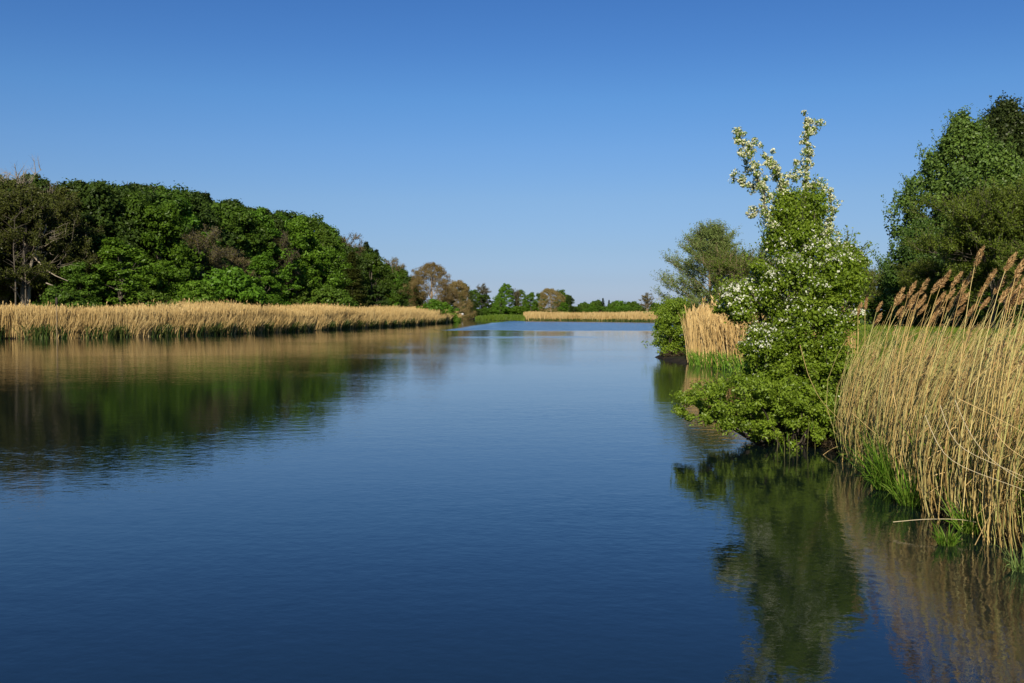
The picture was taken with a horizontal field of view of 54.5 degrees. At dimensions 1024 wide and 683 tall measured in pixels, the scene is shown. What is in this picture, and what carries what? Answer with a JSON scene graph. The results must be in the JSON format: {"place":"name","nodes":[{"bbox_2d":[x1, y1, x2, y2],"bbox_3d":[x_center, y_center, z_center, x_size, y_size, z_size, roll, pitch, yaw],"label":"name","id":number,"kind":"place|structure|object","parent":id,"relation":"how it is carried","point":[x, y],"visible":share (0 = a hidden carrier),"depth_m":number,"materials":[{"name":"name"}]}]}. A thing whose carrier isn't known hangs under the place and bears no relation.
{"place":"outdoors","nodes":[
{"label":"outdoors","id":0,"kind":"place"},
{"bbox_2d":[0,319,1023,682],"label":"water","id":1,"kind":"structure","parent":0,"point":[512,501],"depth_m":10.02,"materials":[{"name":"blue liquid"}]},
{"bbox_2d":[0,317,461,338],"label":"sedge","id":2,"kind":"object","parent":1,"relation":"on","point":[43,332],"visible":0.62,"depth_m":93.69,"materials":[{"name":"plant"}]},
{"bbox_2d":[523,310,658,320],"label":"reed bed","id":3,"kind":"object","parent":1,"relation":"on","point":[636,315],"visible":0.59,"depth_m":228.12,"materials":[{"name":"plant"}]},
{"bbox_2d":[525,318,657,321],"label":"sedge","id":4,"kind":"object","parent":1,"relation":"on","point":[600,320],"visible":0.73,"depth_m":225.45,"materials":[{"name":"plant"}]},
{"bbox_2d":[926,519,962,546],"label":"grass tuft","id":5,"kind":"object","parent":1,"relation":"on","point":[950,541],"visible":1,"depth_m":9.37,"materials":[{"name":"plant"}]},
{"bbox_2d":[981,539,1023,573],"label":"grass tuft","id":6,"kind":"object","parent":1,"relation":"in","point":[1013,566],"visible":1,"depth_m":8.46,"materials":[{"name":"green plant"}]},
{"bbox_2d":[0,0,1023,309],"label":"sky","id":7,"kind":"structure","parent":0,"point":[529,146],"materials":[{"name":"blue"}]},
{"bbox_2d":[1,317,1023,543],"bbox_3d":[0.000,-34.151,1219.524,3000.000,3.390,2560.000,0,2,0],"label":"ground","id":8,"kind":"structure","parent":0,"point":[681,359],"depth_m":35.59,"materials":[{"name":"plant"}]},
{"bbox_2d":[0,211,20,284],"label":"budding tree","id":9,"kind":"object","parent":8,"relation":"on","point":[8,242],"visible":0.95,"depth_m":92.79,"materials":[{"name":"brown plant"}]},
{"bbox_2d":[1,208,26,306],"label":"bare tree","id":10,"kind":"object","parent":8,"relation":"on","point":[14,252],"visible":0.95,"depth_m":92.70,"materials":[{"name":"brown plant"}]},
{"bbox_2d":[0,180,39,304],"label":"broadleaf tree","id":11,"kind":"object","parent":8,"relation":"on","point":[12,294],"visible":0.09,"depth_m":98.22,"materials":[{"name":"green plant"}]},
{"bbox_2d":[0,180,42,306],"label":"budding tree","id":12,"kind":"object","parent":8,"relation":"on","point":[5,291],"visible":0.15,"depth_m":96.37,"materials":[{"name":"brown plant"}]},
{"bbox_2d":[1,157,55,286],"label":"bare tree","id":13,"kind":"object","parent":8,"relation":"on","point":[20,181],"visible":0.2,"depth_m":103.91,"materials":[{"name":"brown plant"}]},
{"bbox_2d":[12,173,54,287],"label":"broadleaf tree","id":14,"kind":"object","parent":8,"relation":"on","point":[39,182],"visible":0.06,"depth_m":109.49,"materials":[{"name":"green plant"}]},
{"bbox_2d":[0,188,68,305],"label":"budding tree","id":15,"kind":"object","parent":8,"relation":"on","point":[33,204],"visible":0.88,"depth_m":94.05,"materials":[{"name":"green plant"}]},
{"bbox_2d":[6,197,91,296],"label":"budding tree","id":16,"kind":"object","parent":8,"relation":"on","point":[53,202],"visible":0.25,"depth_m":97.54,"materials":[{"name":"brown plant"}]},
{"bbox_2d":[27,222,77,305],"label":"dead tree","id":17,"kind":"object","parent":8,"relation":"on","point":[29,285],"visible":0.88,"depth_m":94.75,"materials":[{"name":"brown plant"}]},
{"bbox_2d":[24,191,84,302],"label":"broadleaf tree","id":18,"kind":"object","parent":8,"relation":"on","point":[42,196],"visible":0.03,"depth_m":100.75,"materials":[{"name":"green plant"}]},
{"bbox_2d":[37,185,80,269],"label":"broadleaf tree","id":19,"kind":"object","parent":8,"relation":"on","point":[61,192],"visible":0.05,"depth_m":102.51,"materials":[{"name":"green plant"}]},
{"bbox_2d":[30,284,104,308],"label":"bush","id":20,"kind":"object","parent":8,"relation":"on","point":[53,292],"visible":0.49,"depth_m":89.54,"materials":[{"name":"green plant"}]},
{"bbox_2d":[31,198,105,292],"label":"budding tree","id":21,"kind":"object","parent":8,"relation":"on","point":[83,255],"visible":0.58,"depth_m":97.66,"materials":[{"name":"green plant"}]},
{"bbox_2d":[31,177,127,303],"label":"broadleaf tree","id":22,"kind":"object","parent":8,"relation":"on","point":[69,185],"visible":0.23,"depth_m":104.85,"materials":[{"name":"green plant"}]},
{"bbox_2d":[52,261,109,306],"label":"broadleaf tree","id":23,"kind":"object","parent":8,"relation":"on","point":[73,272],"visible":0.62,"depth_m":95.75,"materials":[{"name":"green plant"}]},
{"bbox_2d":[68,179,147,306],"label":"broadleaf tree","id":24,"kind":"object","parent":8,"relation":"on","point":[112,201],"visible":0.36,"depth_m":104.99,"materials":[{"name":"green plant"}]},
{"bbox_2d":[77,180,149,290],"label":"broadleaf tree","id":25,"kind":"object","parent":8,"relation":"on","point":[115,190],"visible":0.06,"depth_m":110.03,"materials":[{"name":"green plant"}]},
{"bbox_2d":[76,237,164,306],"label":"broadleaf tree","id":26,"kind":"object","parent":8,"relation":"on","point":[121,278],"visible":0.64,"depth_m":99.44,"materials":[{"name":"green plant"}]},
{"bbox_2d":[111,189,177,289],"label":"broadleaf tree","id":27,"kind":"object","parent":8,"relation":"on","point":[134,204],"visible":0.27,"depth_m":108.93,"materials":[{"name":"green plant"}]},
{"bbox_2d":[123,286,181,306],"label":"bush","id":28,"kind":"object","parent":8,"relation":"on","point":[156,297],"visible":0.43,"depth_m":98.22,"materials":[{"name":"green plant"}]},
{"bbox_2d":[120,202,208,299],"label":"broadleaf tree","id":29,"kind":"object","parent":8,"relation":"on","point":[171,226],"visible":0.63,"depth_m":108.55,"materials":[{"name":"green plant"}]},
{"bbox_2d":[133,188,195,257],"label":"broadleaf tree","id":30,"kind":"object","parent":8,"relation":"on","point":[154,196],"visible":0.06,"depth_m":117.24,"materials":[{"name":"green plant"}]},
{"bbox_2d":[146,260,188,300],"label":"broadleaf tree","id":31,"kind":"object","parent":8,"relation":"on","point":[170,275],"visible":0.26,"depth_m":107.84,"materials":[{"name":"green plant"}]},
{"bbox_2d":[150,180,190,212],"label":"broadleaf tree","id":32,"kind":"object","parent":8,"relation":"on","point":[172,189],"visible":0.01,"depth_m":135.64,"materials":[{"name":"green plant"}]},
{"bbox_2d":[139,187,208,278],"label":"broadleaf tree","id":33,"kind":"object","parent":8,"relation":"on","point":[163,199],"visible":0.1,"depth_m":119.50,"materials":[{"name":"green plant"}]},
{"bbox_2d":[167,277,222,305],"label":"bush","id":34,"kind":"object","parent":8,"relation":"on","point":[201,292],"visible":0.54,"depth_m":105.09,"materials":[{"name":"green plant"}]},
{"bbox_2d":[176,197,229,279],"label":"broadleaf tree","id":35,"kind":"object","parent":8,"relation":"on","point":[194,221],"visible":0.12,"depth_m":121.52,"materials":[{"name":"green plant"}]},
{"bbox_2d":[171,190,239,269],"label":"broadleaf tree","id":36,"kind":"object","parent":8,"relation":"on","point":[204,212],"visible":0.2,"depth_m":127.45,"materials":[{"name":"green plant"}]},
{"bbox_2d":[180,224,239,282],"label":"bare tree","id":37,"kind":"object","parent":8,"relation":"on","point":[217,255],"visible":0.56,"depth_m":117.72,"materials":[{"name":"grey plant"}]},
{"bbox_2d":[193,203,251,302],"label":"broadleaf tree","id":38,"kind":"object","parent":8,"relation":"on","point":[214,207],"visible":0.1,"depth_m":133.80,"materials":[{"name":"green plant"}]},
{"bbox_2d":[190,262,267,306],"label":"bush","id":39,"kind":"object","parent":8,"relation":"on","point":[236,282],"visible":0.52,"depth_m":111.77,"materials":[{"name":"green plant"}]},
{"bbox_2d":[0,296,458,336],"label":"reed bed","id":40,"kind":"object","parent":8,"relation":"on","point":[122,315],"visible":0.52,"depth_m":94.03,"materials":[{"name":"plant"}]},
{"bbox_2d":[209,248,255,302],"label":"bare tree","id":41,"kind":"object","parent":8,"relation":"on","point":[242,265],"visible":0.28,"depth_m":127.05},
{"bbox_2d":[205,199,268,280],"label":"broadleaf tree","id":42,"kind":"object","parent":8,"relation":"on","point":[242,217],"visible":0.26,"depth_m":135.43,"materials":[{"name":"green plant"}]},
{"bbox_2d":[12,311,463,338],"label":"reed fringe","id":43,"kind":"object","parent":8,"relation":"on","point":[143,327],"visible":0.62,"depth_m":98.06,"materials":[{"name":"plant"}]},
{"bbox_2d":[237,208,286,298],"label":"broadleaf tree","id":44,"kind":"object","parent":8,"relation":"on","point":[259,229],"visible":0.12,"depth_m":140.28,"materials":[{"name":"green plant"}]},
{"bbox_2d":[232,206,302,305],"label":"broadleaf tree","id":45,"kind":"object","parent":8,"relation":"on","point":[262,217],"visible":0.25,"depth_m":142.75,"materials":[{"name":"green plant"}]},
{"bbox_2d":[242,251,303,306],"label":"broadleaf tree","id":46,"kind":"object","parent":8,"relation":"on","point":[262,262],"visible":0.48,"depth_m":129.98,"materials":[{"name":"green plant"}]},
{"bbox_2d":[247,206,302,282],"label":"broadleaf tree","id":47,"kind":"object","parent":8,"relation":"on","point":[279,224],"visible":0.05,"depth_m":150.03,"materials":[{"name":"green plant"}]},
{"bbox_2d":[260,229,299,294],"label":"bare tree","id":48,"kind":"object","parent":8,"relation":"on","point":[283,244],"visible":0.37,"depth_m":143.43,"materials":[{"name":"brown plant"}]},
{"bbox_2d":[284,267,314,305],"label":"broadleaf tree","id":49,"kind":"object","parent":8,"relation":"on","point":[298,299],"visible":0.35,"depth_m":147.48,"materials":[{"name":"green plant"}]},
{"bbox_2d":[292,211,329,244],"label":"broadleaf tree","id":50,"kind":"object","parent":8,"relation":"on","point":[314,222],"visible":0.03,"depth_m":194.38,"materials":[{"name":"green plant"}]},
{"bbox_2d":[280,215,343,304],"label":"broadleaf tree","id":51,"kind":"object","parent":8,"relation":"on","point":[301,231],"visible":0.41,"depth_m":152.39,"materials":[{"name":"green plant"}]},
{"bbox_2d":[293,236,354,305],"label":"broadleaf tree","id":52,"kind":"object","parent":8,"relation":"on","point":[328,257],"visible":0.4,"depth_m":157.22,"materials":[{"name":"green plant"}]},
{"bbox_2d":[313,226,350,289],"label":"broadleaf tree","id":53,"kind":"object","parent":8,"relation":"on","point":[326,236],"visible":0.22,"depth_m":180.40,"materials":[{"name":"green plant"}]},
{"bbox_2d":[305,284,360,308],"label":"bush","id":54,"kind":"object","parent":8,"relation":"on","point":[328,294],"visible":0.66,"depth_m":146.78,"materials":[{"name":"green plant"}]},
{"bbox_2d":[339,232,366,264],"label":"bare tree","id":55,"kind":"object","parent":8,"relation":"on","point":[355,237],"visible":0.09,"depth_m":215.51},
{"bbox_2d":[340,252,369,307],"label":"conifer","id":56,"kind":"object","parent":8,"relation":"on","point":[356,284],"visible":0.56,"depth_m":177.96,"materials":[{"name":"green plant"}]},
{"bbox_2d":[343,245,369,303],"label":"broadleaf tree","id":57,"kind":"object","parent":8,"relation":"on","point":[363,263],"visible":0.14,"depth_m":199.32,"materials":[{"name":"green plant"}]},
{"bbox_2d":[356,252,395,306],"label":"broadleaf tree","id":58,"kind":"object","parent":8,"relation":"on","point":[372,258],"visible":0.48,"depth_m":210.05,"materials":[{"name":"green plant"}]},
{"bbox_2d":[367,284,391,308],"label":"broadleaf tree","id":59,"kind":"object","parent":8,"relation":"on","point":[375,295],"visible":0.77,"depth_m":206.34,"materials":[{"name":"green plant"}]},
{"bbox_2d":[389,267,409,303],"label":"broadleaf tree","id":60,"kind":"object","parent":8,"relation":"on","point":[405,272],"visible":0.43,"depth_m":260.51,"materials":[{"name":"green plant"}]},
{"bbox_2d":[398,285,423,307],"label":"broadleaf tree","id":61,"kind":"object","parent":8,"relation":"on","point":[406,289],"visible":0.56,"depth_m":236.94,"materials":[{"name":"green plant"}]},
{"bbox_2d":[414,297,448,320],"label":"bush","id":62,"kind":"object","parent":8,"relation":"on","point":[434,304],"visible":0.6,"depth_m":192.68,"materials":[{"name":"green plant"}]},
{"bbox_2d":[402,262,462,307],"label":"willow tree","id":63,"kind":"object","parent":8,"relation":"on","point":[427,268],"visible":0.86,"depth_m":233.98,"materials":[{"name":"brown plant"}]},
{"bbox_2d":[436,279,476,319],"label":"willow tree","id":64,"kind":"object","parent":8,"relation":"on","point":[463,293],"visible":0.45,"depth_m":260.63,"materials":[{"name":"brown plant"}]},
{"bbox_2d":[474,314,525,320],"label":"grass","id":65,"kind":"structure","parent":8,"relation":"on","point":[517,317],"depth_m":263.68,"materials":[{"name":"green plant"}]},
{"bbox_2d":[492,296,507,314],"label":"broadleaf tree","id":66,"kind":"object","parent":8,"relation":"on","point":[501,305],"visible":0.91,"depth_m":304.30,"materials":[{"name":"green plant"}]},
{"bbox_2d":[492,283,516,314],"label":"broadleaf tree","id":67,"kind":"object","parent":8,"relation":"on","point":[503,289],"visible":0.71,"depth_m":310.69,"materials":[{"name":"green plant"}]},
{"bbox_2d":[522,292,541,311],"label":"broadleaf tree","id":68,"kind":"object","parent":8,"relation":"on","point":[531,296],"visible":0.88,"depth_m":303.73,"materials":[{"name":"green plant"}]},
{"bbox_2d":[536,288,564,312],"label":"willow tree","id":69,"kind":"object","parent":8,"relation":"on","point":[551,292],"visible":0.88,"depth_m":310.04,"materials":[{"name":"brown plant"}]},
{"bbox_2d":[641,295,690,354],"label":"waterside bush","id":70,"kind":"object","parent":8,"relation":"on","point":[668,336],"visible":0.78,"depth_m":47.09,"materials":[{"name":"green plant"}]},
{"bbox_2d":[649,218,747,312],"bbox_3d":[12.468,-3.526,61.366,8.060,8.238,7.863,0,2,10],"label":"willow tree","id":71,"kind":"object","parent":8,"relation":"on","point":[706,237],"visible":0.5,"depth_m":61.33,"materials":[{"name":"green plant"}]},
{"bbox_2d":[679,346,768,371],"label":"sedge","id":72,"kind":"object","parent":8,"relation":"on","point":[696,361],"visible":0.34,"depth_m":38.92,"materials":[{"name":"green plant"}]},
{"bbox_2d":[689,240,774,306],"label":"shrub","id":73,"kind":"object","parent":8,"relation":"on","point":[719,265],"visible":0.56,"depth_m":57.44,"materials":[{"name":"green plant"}]},
{"bbox_2d":[669,358,850,449],"bbox_3d":[4.207,1.089,16.626,3.190,1.790,2.103,0,2,0],"label":"bush","id":74,"kind":"object","parent":8,"relation":"on","point":[722,411],"visible":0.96,"depth_m":16.22,"materials":[{"name":"green plant"}]},
{"bbox_2d":[679,296,859,366],"bbox_3d":[9.551,-0.714,40.835,4.746,3.408,12.940,0,2,-8],"label":"reed bed","id":75,"kind":"object","parent":8,"relation":"on","point":[706,329],"visible":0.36,"depth_m":39.83,"materials":[{"name":"plant"}]},
{"bbox_2d":[701,110,879,440],"bbox_3d":[4.943,-0.982,17.625,3.091,6.182,2.558,0,2,0],"label":"hawthorn","id":76,"kind":"object","parent":8,"relation":"on","point":[795,294],"visible":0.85,"depth_m":17.22,"materials":[{"name":"green plant"}]},
{"bbox_2d":[860,256,894,323],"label":"shrub","id":77,"kind":"object","parent":8,"relation":"on","point":[871,288],"visible":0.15,"depth_m":59.52,"materials":[{"name":"green plant"}]},
{"bbox_2d":[837,394,922,490],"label":"grass tuft","id":78,"kind":"object","parent":8,"relation":"on","point":[879,470],"visible":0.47,"depth_m":12.21,"materials":[{"name":"plant"}]},
{"bbox_2d":[851,288,945,324],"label":"shrub","id":79,"kind":"object","parent":8,"relation":"on","point":[883,307],"visible":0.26,"depth_m":46.10,"materials":[{"name":"green plant"}]},
{"bbox_2d":[870,455,942,508],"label":"grass tuft","id":80,"kind":"object","parent":8,"relation":"on","point":[906,498],"visible":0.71,"depth_m":11.27,"materials":[{"name":"plant"}]},
{"bbox_2d":[865,211,952,325],"bbox_3d":[17.886,-3.059,44.051,3.707,5.457,4.246,1,2,37],"label":"shrub","id":81,"kind":"object","parent":8,"relation":"on","point":[905,254],"visible":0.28,"depth_m":43.70,"materials":[{"name":"green plant"}]},
{"bbox_2d":[800,416,1023,547],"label":"reed litter","id":82,"kind":"object","parent":8,"relation":"on","point":[825,442],"visible":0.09,"depth_m":10.93,"materials":[{"name":"plant"}]},
{"bbox_2d":[826,297,1023,550],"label":"reeds","id":83,"kind":"object","parent":8,"relation":"on","point":[950,377],"visible":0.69,"depth_m":11.35,"materials":[{"name":"plant"}]},
{"bbox_2d":[828,378,1023,542],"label":"green shoots","id":84,"kind":"object","parent":8,"relation":"on","point":[950,472],"visible":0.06,"depth_m":10.98,"materials":[{"name":"green plant"}]},
{"bbox_2d":[903,270,951,488],"bbox_3d":[4.920,0.593,11.741,0.698,2.920,0.148,-1,2,-23],"label":"plumed reed","id":85,"kind":"object","parent":8,"relation":"on","point":[943,283],"visible":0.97,"depth_m":11.78,"materials":[{"name":"plant"}]},
{"bbox_2d":[916,270,963,498],"bbox_3d":[4.890,0.621,11.428,0.652,2.882,0.115,0,2,-16],"label":"plumed reed","id":86,"kind":"object","parent":8,"relation":"on","point":[952,285],"visible":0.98,"depth_m":11.42,"materials":[{"name":"plant"}]},
{"bbox_2d":[875,104,1023,324],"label":"poplar tree","id":87,"kind":"object","parent":8,"relation":"on","point":[973,146],"visible":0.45,"depth_m":45.04,"materials":[{"name":"green plant"}]},
{"bbox_2d":[888,254,1013,326],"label":"shrub","id":88,"kind":"object","parent":8,"relation":"on","point":[920,269],"visible":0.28,"depth_m":39.44,"materials":[{"name":"green plant"}]},
{"bbox_2d":[932,268,975,486],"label":"plumed reed","id":89,"kind":"object","parent":8,"relation":"on","point":[968,279],"visible":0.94,"depth_m":11.09,"materials":[{"name":"plant"}]},
{"bbox_2d":[902,174,1023,329],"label":"shrub","id":90,"kind":"object","parent":8,"relation":"on","point":[980,211],"visible":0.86,"depth_m":35.45,"materials":[{"name":"green plant"}]},
{"bbox_2d":[938,268,996,522],"bbox_3d":[4.776,0.654,10.503,0.744,2.871,0.132,0,2,-15],"label":"plumed reed","id":91,"kind":"object","parent":8,"relation":"on","point":[990,277],"visible":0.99,"depth_m":10.45,"materials":[{"name":"plant"}]},
{"bbox_2d":[951,244,984,499],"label":"plumed reed","id":92,"kind":"object","parent":8,"relation":"on","point":[977,262],"visible":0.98,"depth_m":10.77,"materials":[{"name":"plant"}]},
{"bbox_2d":[937,487,1003,536],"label":"grass tuft","id":93,"kind":"object","parent":8,"relation":"on","point":[969,527],"visible":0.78,"depth_m":9.90,"materials":[{"name":"plant"}]},
{"bbox_2d":[928,90,1023,317],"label":"poplar tree","id":94,"kind":"object","parent":8,"relation":"on","point":[1006,116],"visible":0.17,"depth_m":47.73,"materials":[{"name":"green plant"}]},
{"bbox_2d":[953,274,1005,517],"bbox_3d":[4.821,0.701,10.250,0.646,2.793,0.332,0,2,0],"label":"plumed reed","id":95,"kind":"object","parent":8,"relation":"on","point":[997,287],"visible":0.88,"depth_m":10.26,"materials":[{"name":"plant"}]},
{"bbox_2d":[961,252,1017,532],"bbox_3d":[4.810,0.598,9.931,0.680,3.017,0.191,-1,2,-22],"label":"plumed reed","id":96,"kind":"object","parent":8,"relation":"on","point":[1010,262],"visible":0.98,"depth_m":9.98,"materials":[{"name":"plant"}]},
{"bbox_2d":[959,288,1023,325],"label":"shrub","id":97,"kind":"object","parent":8,"relation":"on","point":[979,321],"visible":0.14,"depth_m":43.32,"materials":[{"name":"green plant"}]},
{"bbox_2d":[972,274,1021,534],"bbox_3d":[4.807,0.702,9.919,0.620,2.809,0.103,-1,2,-19],"label":"plumed reed","id":98,"kind":"object","parent":8,"relation":"on","point":[1010,289],"visible":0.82,"depth_m":9.88,"materials":[{"name":"plant"}]},
{"bbox_2d":[977,293,1016,516],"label":"plumed reed","id":99,"kind":"object","parent":8,"relation":"on","point":[1011,298],"visible":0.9,"depth_m":9.96,"materials":[{"name":"plant"}]},
{"bbox_2d":[982,259,1023,538],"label":"plumed reed","id":100,"kind":"object","parent":8,"relation":"on","point":[1018,270],"visible":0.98,"depth_m":9.73,"materials":[{"name":"plant"}]},
{"bbox_2d":[987,277,1023,532],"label":"plumed reed","id":101,"kind":"object","parent":8,"relation":"on","point":[1021,286],"visible":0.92,"depth_m":9.60,"materials":[{"name":"plant"}]},
{"bbox_2d":[987,322,1023,544],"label":"plumed reed","id":102,"kind":"object","parent":8,"relation":"on","point":[998,437],"visible":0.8,"depth_m":9.44,"materials":[{"name":"plant"}]},
{"bbox_2d":[988,236,1023,313],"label":"shrub","id":103,"kind":"object","parent":8,"relation":"on","point":[1010,249],"visible":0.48,"depth_m":32.65,"materials":[{"name":"green plant"}]},
{"bbox_2d":[994,291,1023,544],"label":"plumed reed","id":104,"kind":"object","parent":8,"relation":"on","point":[1003,415],"visible":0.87,"depth_m":9.46,"materials":[{"name":"plant"}]},
{"bbox_2d":[847,323,1023,391],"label":"field grass","id":105,"kind":"structure","parent":0,"point":[918,326],"depth_m":34.70,"materials":[{"name":"green plant"}]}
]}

